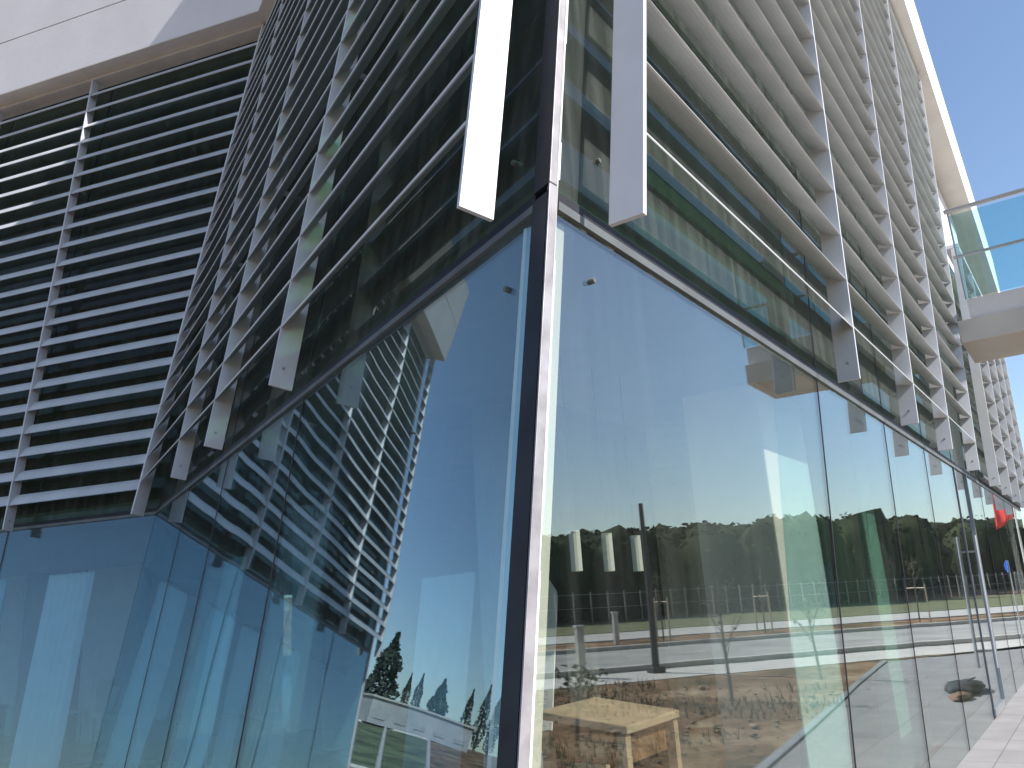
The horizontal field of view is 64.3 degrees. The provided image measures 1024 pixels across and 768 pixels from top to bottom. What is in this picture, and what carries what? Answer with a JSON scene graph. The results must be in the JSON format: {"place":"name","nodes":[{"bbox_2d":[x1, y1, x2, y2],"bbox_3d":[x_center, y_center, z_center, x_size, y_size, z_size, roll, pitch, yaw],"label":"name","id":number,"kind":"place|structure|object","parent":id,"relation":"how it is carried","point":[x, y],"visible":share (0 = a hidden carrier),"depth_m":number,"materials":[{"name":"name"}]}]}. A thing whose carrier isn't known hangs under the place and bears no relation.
{"place":"outdoors","nodes":[
{"label":"outdoors","id":0,"kind":"place"},
{"bbox_2d":[0,704,8,748],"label":"desk","id":1,"kind":"object","parent":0,"point":[2,715],"visible":1,"depth_m":12.31,"materials":[{"name":"black fabric"}]},
{"bbox_2d":[64,709,84,742],"bbox_3d":[-6.822,4.974,12.374,0.440,0.930,0.445,-13,-18,30],"label":"chair","id":2,"kind":"object","parent":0,"point":[73,711],"visible":0.23,"depth_m":12.39,"materials":[{"name":"white ceramic"}]},
{"bbox_2d":[91,678,113,750],"bbox_3d":[-5.631,4.685,11.593,0.445,0.930,0.440,-9,-16,20],"label":"chair","id":3,"kind":"object","parent":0,"point":[102,689],"visible":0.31,"depth_m":11.62,"materials":[{"name":"white ceramic"}]},
{"bbox_2d":[0,597,930,767],"bbox_3d":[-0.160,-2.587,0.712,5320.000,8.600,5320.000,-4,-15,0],"label":"ground","id":4,"kind":"structure","parent":0,"point":[287,626],"depth_m":55.83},
{"bbox_2d":[0,0,1023,767],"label":"office building","id":5,"kind":"structure","parent":4,"relation":"on","point":[304,304],"depth_m":8.80,"materials":[{"name":"blue glass"}]},
{"bbox_2d":[224,715,374,767],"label":"sofa","id":6,"kind":"object","parent":5,"relation":"on","point":[262,738],"visible":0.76,"depth_m":6.38,"materials":[{"name":"blue fabric"}]},
{"bbox_2d":[273,739,383,767],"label":"sofa","id":7,"kind":"object","parent":5,"relation":"on","point":[293,753],"visible":1,"depth_m":5.27,"materials":[{"name":"blue fabric"}]},
{"bbox_2d":[559,355,582,571],"bbox_3d":[0.350,0.470,5.074,0.068,1.360,0.068,-4,-15,0],"label":"pendant lamp","id":8,"kind":"object","parent":5,"relation":"hanging from","point":[575,550],"visible":1,"depth_m":4.92,"materials":[{"name":"white metal"}]},
{"bbox_2d":[591,367,614,571],"bbox_3d":[0.584,0.542,5.391,0.068,1.360,0.068,-4,-15,0],"label":"pendant lamp","id":9,"kind":"object","parent":5,"relation":"hanging from","point":[607,550],"visible":1,"depth_m":5.23,"materials":[{"name":"white plastic"}]},
{"bbox_2d":[542,697,681,767],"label":"counter table","id":10,"kind":"object","parent":5,"relation":"on","point":[604,733],"visible":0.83,"depth_m":4.16,"materials":[{"name":"brown wood"}]},
{"bbox_2d":[619,378,643,571],"bbox_3d":[0.817,0.615,5.708,0.068,1.360,0.068,-4,-15,0],"label":"pendant lamp","id":11,"kind":"object","parent":5,"relation":"hanging from","point":[636,551],"visible":1,"depth_m":5.55,"materials":[{"name":"white plastic"}]},
{"bbox_2d":[953,468,1005,716],"bbox_3d":[6.152,2.620,10.678,0.172,3.035,1.680,-14,-19,34],"label":"door","id":12,"kind":"structure","parent":5,"relation":"in","point":[971,541],"depth_m":10.51,"materials":[{"name":"glass"}]},
{"bbox_2d":[943,187,1023,362],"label":"balcony","id":13,"kind":"structure","parent":5,"relation":"attached to","point":[992,328],"depth_m":12.09,"materials":[{"name":"white concrete"}]},
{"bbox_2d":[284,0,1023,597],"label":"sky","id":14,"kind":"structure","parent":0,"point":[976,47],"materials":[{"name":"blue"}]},
{"bbox_2d":[921,683,1023,767],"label":"paving","id":15,"kind":"structure","parent":0,"point":[999,743],"depth_m":8.19,"materials":[{"name":"grey concrete"}]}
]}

